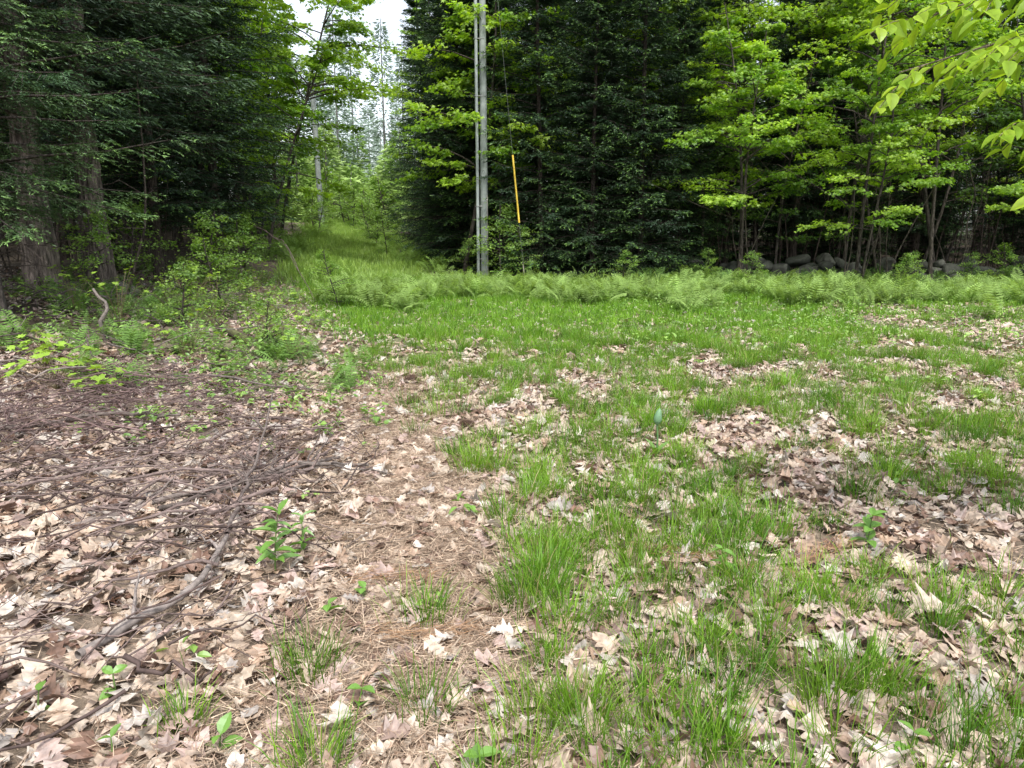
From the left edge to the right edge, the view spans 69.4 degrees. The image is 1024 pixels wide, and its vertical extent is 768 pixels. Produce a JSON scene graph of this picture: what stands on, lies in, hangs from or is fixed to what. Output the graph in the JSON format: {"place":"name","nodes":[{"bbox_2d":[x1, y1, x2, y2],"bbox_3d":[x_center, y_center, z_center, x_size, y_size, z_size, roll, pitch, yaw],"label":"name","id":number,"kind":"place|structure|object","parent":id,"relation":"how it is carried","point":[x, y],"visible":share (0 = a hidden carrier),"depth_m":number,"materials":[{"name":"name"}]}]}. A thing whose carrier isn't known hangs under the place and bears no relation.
{"place":"outdoors","nodes":[
{"label":"outdoors","id":0,"kind":"place"},
{"bbox_2d":[0,222,1023,767],"bbox_3d":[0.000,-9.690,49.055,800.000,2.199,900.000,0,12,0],"label":"ground","id":1,"kind":"structure","parent":0,"point":[80,700],"depth_m":3.37,"materials":[{"name":"soil"}]},
{"bbox_2d":[0,48,84,254],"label":"hemlock tree","id":2,"kind":"object","parent":1,"relation":"on","point":[5,146],"visible":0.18,"depth_m":10.98,"materials":[{"name":"green plant"}]},
{"bbox_2d":[26,0,106,259],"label":"pine tree","id":3,"kind":"object","parent":1,"relation":"on","point":[65,256],"visible":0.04,"depth_m":20.42,"materials":[{"name":"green plant"}]},
{"bbox_2d":[65,365,129,394],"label":"maple seedling","id":4,"kind":"object","parent":1,"relation":"on","point":[99,378],"visible":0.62,"depth_m":6.54,"materials":[{"name":"green plant"}]},
{"bbox_2d":[0,0,197,315],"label":"hemlock tree","id":5,"kind":"object","parent":1,"relation":"on","point":[7,94],"visible":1,"depth_m":8.92,"materials":[{"name":"green plant"}]},
{"bbox_2d":[50,209,150,295],"bbox_3d":[-6.359,-1.912,11.325,1.310,1.525,1.294,-1,12,-5],"label":"shrub","id":6,"kind":"object","parent":1,"relation":"on","point":[96,235],"visible":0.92,"depth_m":11.38,"materials":[{"name":"green plant"}]},
{"bbox_2d":[0,0,218,270],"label":"spruce tree","id":7,"kind":"object","parent":1,"relation":"on","point":[113,168],"visible":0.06,"depth_m":16.42,"materials":[{"name":"green plant"}]},
{"bbox_2d":[0,0,225,296],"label":"white pine tree","id":8,"kind":"object","parent":1,"relation":"on","point":[48,256],"visible":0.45,"depth_m":10.99,"materials":[{"name":"green plant"}]},
{"bbox_2d":[0,0,257,291],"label":"white pine tree","id":9,"kind":"object","parent":1,"relation":"on","point":[107,271],"visible":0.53,"depth_m":11.90,"materials":[{"name":"green plant"}]},
{"bbox_2d":[0,0,258,275],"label":"white pine tree","id":10,"kind":"object","parent":1,"relation":"on","point":[190,73],"visible":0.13,"depth_m":14.47,"materials":[{"name":"green plant"}]},
{"bbox_2d":[77,197,181,281],"bbox_3d":[-6.833,-2.435,13.122,1.367,1.770,1.692,8,14,32],"label":"shrub","id":11,"kind":"object","parent":1,"relation":"on","point":[137,210],"visible":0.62,"depth_m":13.14,"materials":[{"name":"green plant"}]},
{"bbox_2d":[37,0,257,284],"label":"spruce tree","id":12,"kind":"object","parent":1,"relation":"on","point":[161,208],"visible":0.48,"depth_m":13.91,"materials":[{"name":"green plant"}]},
{"bbox_2d":[141,261,226,339],"bbox_3d":[-4.170,-0.984,9.249,1.058,1.106,0.854,-10,16,-40],"label":"shrub","id":13,"kind":"object","parent":1,"relation":"on","point":[180,266],"visible":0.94,"depth_m":9.22,"materials":[{"name":"green plant"}]},
{"bbox_2d":[68,0,317,274],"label":"spruce tree","id":14,"kind":"object","parent":1,"relation":"on","point":[199,166],"visible":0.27,"depth_m":16.79,"materials":[{"name":"green plant"}]},
{"bbox_2d":[106,11,301,252],"bbox_3d":[-9.316,-8.619,23.139,6.032,9.526,5.339,-11,16,-24],"label":"maple tree","id":15,"kind":"object","parent":1,"relation":"on","point":[285,41],"visible":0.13,"depth_m":23.70,"materials":[{"name":"green plant"}]},
{"bbox_2d":[98,0,313,279],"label":"spruce tree","id":16,"kind":"object","parent":1,"relation":"on","point":[220,20],"visible":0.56,"depth_m":16.03,"materials":[{"name":"green plant"}]},
{"bbox_2d":[130,5,292,182],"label":"maple tree","id":17,"kind":"object","parent":1,"relation":"on","point":[274,112],"visible":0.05,"depth_m":21.20,"materials":[{"name":"green plant"}]},
{"bbox_2d":[175,208,260,297],"bbox_3d":[-5.414,-2.212,13.139,1.692,1.770,1.367,0,12,2],"label":"shrub","id":18,"kind":"object","parent":1,"relation":"on","point":[206,224],"visible":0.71,"depth_m":13.04,"materials":[{"name":"green plant"}]},
{"bbox_2d":[172,237,264,319],"bbox_3d":[-4.486,-1.566,11.465,1.201,1.416,1.217,0,12,2],"label":"shrub","id":19,"kind":"object","parent":1,"relation":"on","point":[216,261],"visible":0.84,"depth_m":11.34,"materials":[{"name":"green plant"}]},
{"bbox_2d":[167,3,300,246],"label":"maple tree","id":20,"kind":"object","parent":1,"relation":"on","point":[272,8],"visible":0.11,"depth_m":23.64,"materials":[{"name":"green plant"}]},
{"bbox_2d":[207,202,267,277],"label":"shrub","id":21,"kind":"object","parent":1,"relation":"on","point":[255,253],"visible":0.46,"depth_m":16.88,"materials":[{"name":"green plant"}]},
{"bbox_2d":[205,215,281,292],"bbox_3d":[-5.572,-2.581,15.094,1.498,1.743,1.479,4,12,18],"label":"shrub","id":22,"kind":"object","parent":1,"relation":"on","point":[242,222],"visible":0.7,"depth_m":15.18,"materials":[{"name":"green plant"}]},
{"bbox_2d":[178,1,331,240],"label":"maple tree","id":23,"kind":"object","parent":1,"relation":"on","point":[282,53],"visible":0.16,"depth_m":27.69,"materials":[{"name":"green plant"}]},
{"bbox_2d":[228,183,294,251],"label":"shrub","id":24,"kind":"object","parent":1,"relation":"on","point":[261,230],"visible":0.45,"depth_m":22.10,"materials":[{"name":"green plant"}]},
{"bbox_2d":[243,292,303,350],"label":"shrub","id":25,"kind":"object","parent":1,"relation":"on","point":[262,303],"visible":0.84,"depth_m":8.81,"materials":[{"name":"green plant"}]},
{"bbox_2d":[164,0,383,260],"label":"tall maple tree","id":26,"kind":"object","parent":1,"relation":"on","point":[254,3],"visible":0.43,"depth_m":20.72,"materials":[{"name":"green plant"}]},
{"bbox_2d":[239,0,312,228],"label":"pine tree","id":27,"kind":"object","parent":1,"relation":"on","point":[277,97],"visible":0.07,"depth_m":38.45,"materials":[{"name":"green plant"}]},
{"bbox_2d":[253,499,300,573],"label":"weed plant","id":28,"kind":"object","parent":1,"relation":"on","point":[272,523],"visible":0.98,"depth_m":3.35,"materials":[{"name":"green plant"}]},
{"bbox_2d":[210,22,400,259],"bbox_3d":[-6.007,-7.039,21.960,5.420,6.954,4.741,-2,12,-11],"label":"maple tree","id":29,"kind":"object","parent":1,"relation":"on","point":[314,62],"visible":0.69,"depth_m":21.70,"materials":[{"name":"green plant"}]},
{"bbox_2d":[309,67,324,222],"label":"utility pole","id":30,"kind":"object","parent":1,"relation":"on","point":[317,162],"visible":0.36,"depth_m":43.15,"materials":[{"name":"grey wood"}]},
{"bbox_2d":[239,0,425,238],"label":"maple tree","id":31,"kind":"object","parent":1,"relation":"on","point":[357,28],"visible":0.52,"depth_m":27.25,"materials":[{"name":"green plant"}]},
{"bbox_2d":[301,249,364,305],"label":"shrub","id":32,"kind":"object","parent":1,"relation":"on","point":[321,254],"visible":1,"depth_m":14.65,"materials":[{"name":"green plant"}]},
{"bbox_2d":[360,175,409,229],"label":"shrub","id":33,"kind":"object","parent":1,"relation":"on","point":[376,181],"visible":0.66,"depth_m":55.77,"materials":[{"name":"green plant"}]},
{"bbox_2d":[382,0,440,218],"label":"spruce tree","id":34,"kind":"object","parent":1,"relation":"on","point":[392,141],"visible":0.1,"depth_m":43.57,"materials":[{"name":"green plant"}]},
{"bbox_2d":[371,0,467,188],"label":"tall maple tree","id":35,"kind":"object","parent":1,"relation":"on","point":[396,72],"visible":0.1,"depth_m":37.75,"materials":[{"name":"green plant"}]},
{"bbox_2d":[381,0,462,246],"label":"fir tree","id":36,"kind":"object","parent":1,"relation":"on","point":[412,4],"visible":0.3,"depth_m":35.52,"materials":[{"name":"green plant"}]},
{"bbox_2d":[415,121,454,256],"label":"fir sapling","id":37,"kind":"object","parent":1,"relation":"on","point":[441,211],"visible":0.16,"depth_m":28.66,"materials":[{"name":"green plant"}]},
{"bbox_2d":[388,0,493,258],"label":"fir tree","id":38,"kind":"object","parent":1,"relation":"on","point":[427,25],"visible":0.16,"depth_m":29.05,"materials":[{"name":"green plant"}]},
{"bbox_2d":[385,0,519,269],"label":"fir tree","id":39,"kind":"object","parent":1,"relation":"on","point":[441,9],"visible":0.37,"depth_m":24.39,"materials":[{"name":"green plant"}]},
{"bbox_2d":[0,529,914,680],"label":"fallen branch","id":40,"kind":"object","parent":1,"relation":"on","point":[4,675],"visible":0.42,"depth_m":3.31,"materials":[{"name":"brown wood"}]},
{"bbox_2d":[386,0,574,274],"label":"maple tree","id":41,"kind":"object","parent":1,"relation":"on","point":[467,15],"visible":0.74,"depth_m":21.71,"materials":[{"name":"green plant"}]},
{"bbox_2d":[473,0,488,275],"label":"utility pole","id":42,"kind":"object","parent":1,"relation":"on","point":[483,126],"visible":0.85,"depth_m":20.93,"materials":[{"name":"grey wood"}]},
{"bbox_2d":[417,0,545,255],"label":"fir tree","id":43,"kind":"object","parent":1,"relation":"on","point":[512,6],"visible":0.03,"depth_m":27.23,"materials":[{"name":"green plant"}]},
{"bbox_2d":[424,0,544,274],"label":"fir tree","id":44,"kind":"object","parent":1,"relation":"on","point":[491,8],"visible":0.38,"depth_m":23.41,"materials":[{"name":"green plant"}]},
{"bbox_2d":[394,0,590,269],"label":"maple tree","id":45,"kind":"object","parent":1,"relation":"on","point":[433,124],"visible":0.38,"depth_m":22.88,"materials":[{"name":"green plant"}]},
{"bbox_2d":[467,203,543,276],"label":"shrub","id":46,"kind":"object","parent":1,"relation":"on","point":[505,212],"visible":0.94,"depth_m":20.95,"materials":[{"name":"green plant"}]},
{"bbox_2d":[17,0,998,237],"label":"distant trees","id":47,"kind":"object","parent":1,"relation":"on","point":[350,168],"visible":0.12,"depth_m":64.97,"materials":[{"name":"green plant"}]},
{"bbox_2d":[0,263,1023,767],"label":"fallen leaves","id":48,"kind":"object","parent":1,"relation":"on","point":[42,753],"depth_m":3.50,"materials":[{"name":"plant"}]},
{"bbox_2d":[6,329,74,369],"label":"maple seedling","id":49,"kind":"object","parent":48,"relation":"on","point":[47,335],"visible":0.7,"depth_m":7.25,"materials":[{"name":"green plant"}]},
{"bbox_2d":[1,343,105,388],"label":"maple seedling","id":50,"kind":"object","parent":48,"relation":"on","point":[35,357],"visible":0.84,"depth_m":6.82,"materials":[{"name":"green plant"}]},
{"bbox_2d":[0,397,180,429],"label":"fallen branch","id":51,"kind":"object","parent":48,"relation":"on","point":[80,416],"visible":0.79,"depth_m":5.83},
{"bbox_2d":[143,305,220,361],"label":"fern","id":52,"kind":"object","parent":48,"relation":"on","point":[166,331],"visible":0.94,"depth_m":8.16,"materials":[{"name":"green plant"}]},
{"bbox_2d":[68,449,393,528],"bbox_3d":[-1.639,0.538,4.470,1.713,0.175,0.824,-4,13,-20],"label":"fallen branch","id":53,"kind":"object","parent":48,"relation":"on","point":[221,482],"visible":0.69,"depth_m":4.30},
{"bbox_2d":[157,430,356,510],"bbox_3d":[-1.568,0.503,4.594,1.349,0.144,0.543,-10,16,-40],"label":"fallen branch","id":54,"kind":"object","parent":48,"relation":"on","point":[163,507],"visible":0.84,"depth_m":4.58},
{"bbox_2d":[0,270,1023,751],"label":"twig debris","id":55,"kind":"object","parent":48,"relation":"on","point":[130,392],"visible":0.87,"depth_m":4.85,"materials":[{"name":"brown wood"}]},
{"bbox_2d":[0,218,1023,394],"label":"fern bed","id":56,"kind":"object","parent":1,"relation":"on","point":[990,287],"visible":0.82,"depth_m":15.34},
{"bbox_2d":[0,260,1023,666],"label":"ground herbs","id":57,"kind":"object","parent":1,"relation":"on","point":[290,404],"visible":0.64,"depth_m":9.20,"materials":[{"name":"green plant"}]},
{"bbox_2d":[0,0,1023,294],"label":"understory stems","id":58,"kind":"object","parent":1,"relation":"on","point":[718,246],"visible":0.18,"depth_m":20.89,"materials":[{"name":"brown plant"}]},
{"bbox_2d":[0,359,1023,767],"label":"pine needle litter","id":59,"kind":"object","parent":1,"relation":"on","point":[430,731],"visible":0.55,"depth_m":2.94,"materials":[{"name":"plant"}]},
{"bbox_2d":[205,712,243,748],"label":"broadleaf seedling","id":60,"kind":"object","parent":59,"relation":"on","point":[223,723],"visible":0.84,"depth_m":2.28,"materials":[{"name":"green plant"}]},
{"bbox_2d":[494,224,543,274],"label":"shrub","id":61,"kind":"object","parent":1,"relation":"on","point":[523,233],"visible":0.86,"depth_m":20.59,"materials":[{"name":"green plant"}]},
{"bbox_2d":[41,217,1023,767],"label":"grass","id":62,"kind":"structure","parent":1,"relation":"on","point":[349,249],"depth_m":4.20,"materials":[{"name":"plant"}]},
{"bbox_2d":[457,0,615,272],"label":"fir tree","id":63,"kind":"object","parent":1,"relation":"on","point":[534,146],"visible":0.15,"depth_m":24.52,"materials":[{"name":"green plant"}]},
{"bbox_2d":[465,0,618,278],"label":"fir tree","id":64,"kind":"object","parent":1,"relation":"on","point":[540,177],"visible":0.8,"depth_m":20.86,"materials":[{"name":"green plant"}]},
{"bbox_2d":[526,0,658,279],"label":"fir tree","id":65,"kind":"object","parent":1,"relation":"on","point":[599,55],"visible":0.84,"depth_m":20.28,"materials":[{"name":"green plant"}]},
{"bbox_2d":[524,0,665,273],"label":"fir tree","id":66,"kind":"object","parent":1,"relation":"on","point":[597,184],"visible":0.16,"depth_m":23.07,"materials":[{"name":"green plant"}]},
{"bbox_2d":[556,0,690,250],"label":"spruce tree","id":67,"kind":"object","parent":1,"relation":"on","point":[616,81],"visible":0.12,"depth_m":26.41,"materials":[{"name":"green plant"}]},
{"bbox_2d":[554,0,726,279],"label":"fir tree","id":68,"kind":"object","parent":1,"relation":"on","point":[642,197],"visible":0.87,"depth_m":20.30,"materials":[{"name":"green plant"}]},
{"bbox_2d":[582,1,753,252],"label":"maple tree","id":69,"kind":"object","parent":1,"relation":"on","point":[707,15],"visible":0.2,"depth_m":21.41,"materials":[{"name":"green plant"}]},
{"bbox_2d":[568,0,786,252],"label":"maple tree","id":70,"kind":"object","parent":1,"relation":"on","point":[742,12],"visible":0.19,"depth_m":21.38,"materials":[{"name":"green plant"}]},
{"bbox_2d":[625,0,733,276],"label":"fir tree","id":71,"kind":"object","parent":1,"relation":"on","point":[697,51],"visible":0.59,"depth_m":20.98,"materials":[{"name":"green plant"}]},
{"bbox_2d":[615,0,755,272],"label":"fir tree","id":72,"kind":"object","parent":1,"relation":"on","point":[714,142],"visible":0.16,"depth_m":23.37,"materials":[{"name":"green plant"}]},
{"bbox_2d":[629,0,761,258],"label":"spruce tree","id":73,"kind":"object","parent":1,"relation":"on","point":[715,6],"visible":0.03,"depth_m":26.55,"materials":[{"name":"green plant"}]},
{"bbox_2d":[645,48,768,259],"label":"maple tree","id":74,"kind":"object","parent":1,"relation":"on","point":[733,154],"visible":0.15,"depth_m":22.43,"materials":[{"name":"green plant"}]},
{"bbox_2d":[672,6,817,256],"bbox_3d":[7.735,-7.836,24.547,4.165,8.526,5.444,8,14,33],"label":"maple tree","id":75,"kind":"object","parent":1,"relation":"on","point":[757,34],"visible":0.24,"depth_m":23.66,"materials":[{"name":"green plant"}]},
{"bbox_2d":[669,12,827,262],"bbox_3d":[7.535,-7.928,24.916,5.468,8.575,4.232,-3,12,-13],"label":"maple tree","id":76,"kind":"object","parent":1,"relation":"on","point":[742,36],"visible":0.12,"depth_m":24.41,"materials":[{"name":"green plant"}]},
{"bbox_2d":[639,2,862,270],"bbox_3d":[6.312,-6.415,20.221,5.567,7.657,5.345,7,20,42],"label":"maple tree","id":77,"kind":"object","parent":1,"relation":"on","point":[728,35],"visible":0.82,"depth_m":19.66,"materials":[{"name":"green plant"}]},
{"bbox_2d":[618,0,884,263],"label":"tall maple tree","id":78,"kind":"object","parent":1,"relation":"on","point":[738,5],"visible":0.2,"depth_m":22.76,"materials":[{"name":"green plant"}]},
{"bbox_2d":[711,8,804,263],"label":"fir tree","id":79,"kind":"object","parent":1,"relation":"on","point":[765,231],"visible":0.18,"depth_m":25.86,"materials":[{"name":"green plant"}]},
{"bbox_2d":[679,19,847,271],"bbox_3d":[6.630,-5.920,19.634,3.883,6.928,4.387,-8,15,-28],"label":"maple tree","id":80,"kind":"object","parent":1,"relation":"on","point":[762,48],"visible":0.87,"depth_m":19.24,"materials":[{"name":"green plant"}]},
{"bbox_2d":[721,51,845,263],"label":"maple tree","id":81,"kind":"object","parent":1,"relation":"on","point":[830,81],"visible":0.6,"depth_m":20.45,"materials":[{"name":"green plant"}]},
{"bbox_2d":[736,0,854,259],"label":"spruce tree","id":82,"kind":"object","parent":1,"relation":"on","point":[787,22],"visible":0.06,"depth_m":27.43,"materials":[{"name":"green plant"}]},
{"bbox_2d":[723,0,879,269],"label":"spruce tree","id":83,"kind":"object","parent":1,"relation":"on","point":[794,220],"visible":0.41,"depth_m":23.12,"materials":[{"name":"green plant"}]},
{"bbox_2d":[619,253,1023,283],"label":"stone wall","id":84,"kind":"structure","parent":1,"relation":"on","point":[823,261],"depth_m":21.16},
{"bbox_2d":[778,1,905,271],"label":"fir tree","id":85,"kind":"object","parent":1,"relation":"on","point":[838,210],"visible":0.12,"depth_m":25.04,"materials":[{"name":"green plant"}]},
{"bbox_2d":[763,0,936,256],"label":"maple tree","id":86,"kind":"object","parent":1,"relation":"on","point":[839,242],"visible":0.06,"depth_m":24.59,"materials":[{"name":"green plant"}]},
{"bbox_2d":[764,0,970,259],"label":"maple tree","id":87,"kind":"object","parent":1,"relation":"on","point":[845,22],"visible":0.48,"depth_m":21.42,"materials":[{"name":"green plant"}]},
{"bbox_2d":[849,507,886,547],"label":"weed plant","id":88,"kind":"object","parent":1,"relation":"on","point":[869,525],"visible":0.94,"depth_m":3.62,"materials":[{"name":"green plant"}]},
{"bbox_2d":[797,31,945,272],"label":"maple tree","id":89,"kind":"object","parent":1,"relation":"on","point":[863,59],"visible":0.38,"depth_m":21.31,"materials":[{"name":"green plant"}]},
{"bbox_2d":[794,67,974,277],"bbox_3d":[8.850,-4.742,17.816,3.742,5.360,3.897,3,19,26],"label":"maple tree","id":90,"kind":"object","parent":1,"relation":"on","point":[904,124],"visible":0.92,"depth_m":17.37,"materials":[{"name":"green plant"}]},
{"bbox_2d":[777,0,1008,276],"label":"maple tree","id":91,"kind":"object","parent":1,"relation":"on","point":[938,37],"visible":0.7,"depth_m":17.64,"materials":[{"name":"green plant"}]},
{"bbox_2d":[786,0,1013,265],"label":"maple tree","id":92,"kind":"object","parent":1,"relation":"on","point":[863,45],"visible":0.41,"depth_m":21.18,"materials":[{"name":"green plant"}]},
{"bbox_2d":[849,2,979,263],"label":"spruce tree","id":93,"kind":"object","parent":1,"relation":"on","point":[902,239],"visible":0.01,"depth_m":28.00,"materials":[{"name":"green plant"}]},
{"bbox_2d":[842,3,1005,262],"bbox_3d":[13.139,-10.620,23.010,4.738,14.537,4.487,5,13,21],"label":"spruce tree","id":94,"kind":"object","parent":1,"relation":"on","point":[917,228],"visible":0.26,"depth_m":23.43,"materials":[{"name":"green plant"}]},
{"bbox_2d":[835,0,1023,285],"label":"maple tree","id":95,"kind":"object","parent":1,"relation":"on","point":[964,77],"visible":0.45,"depth_m":18.67,"materials":[{"name":"green plant"}]},
{"bbox_2d":[876,21,984,269],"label":"fir tree","id":96,"kind":"object","parent":1,"relation":"on","point":[921,256],"visible":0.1,"depth_m":25.57,"materials":[{"name":"green plant"}]},
{"bbox_2d":[851,0,1023,210],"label":"beech tree","id":97,"kind":"object","parent":1,"relation":"on","point":[978,58],"visible":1,"depth_m":2.78,"materials":[{"name":"green plant"}]},
{"bbox_2d":[868,3,1023,259],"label":"maple tree","id":98,"kind":"object","parent":1,"relation":"on","point":[996,108],"visible":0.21,"depth_m":21.69,"materials":[{"name":"green plant"}]},
{"bbox_2d":[905,16,1023,213],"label":"maple tree","id":99,"kind":"object","parent":1,"relation":"on","point":[1013,189],"visible":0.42,"depth_m":18.58,"materials":[{"name":"green plant"}]},
{"bbox_2d":[909,7,1023,262],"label":"maple tree","id":100,"kind":"object","parent":1,"relation":"on","point":[984,122],"visible":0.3,"depth_m":23.17,"materials":[{"name":"green plant"}]},
{"bbox_2d":[938,12,1023,174],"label":"maple tree","id":101,"kind":"object","parent":1,"relation":"on","point":[1012,152],"visible":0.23,"depth_m":21.35,"materials":[{"name":"green plant"}]},
{"bbox_2d":[953,48,1023,260],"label":"spruce tree","id":102,"kind":"object","parent":1,"relation":"on","point":[1009,220],"visible":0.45,"depth_m":23.11,"materials":[{"name":"green plant"}]},
{"bbox_2d":[956,68,1023,208],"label":"maple tree","id":103,"kind":"object","parent":1,"relation":"on","point":[996,166],"visible":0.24,"depth_m":22.35,"materials":[{"name":"green plant"}]},
{"bbox_2d":[964,26,1023,271],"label":"fir tree","id":104,"kind":"object","parent":1,"relation":"on","point":[1010,246],"visible":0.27,"depth_m":25.11,"materials":[{"name":"green plant"}]},
{"bbox_2d":[71,0,1019,229],"label":"sky","id":105,"kind":"structure","parent":0,"point":[390,11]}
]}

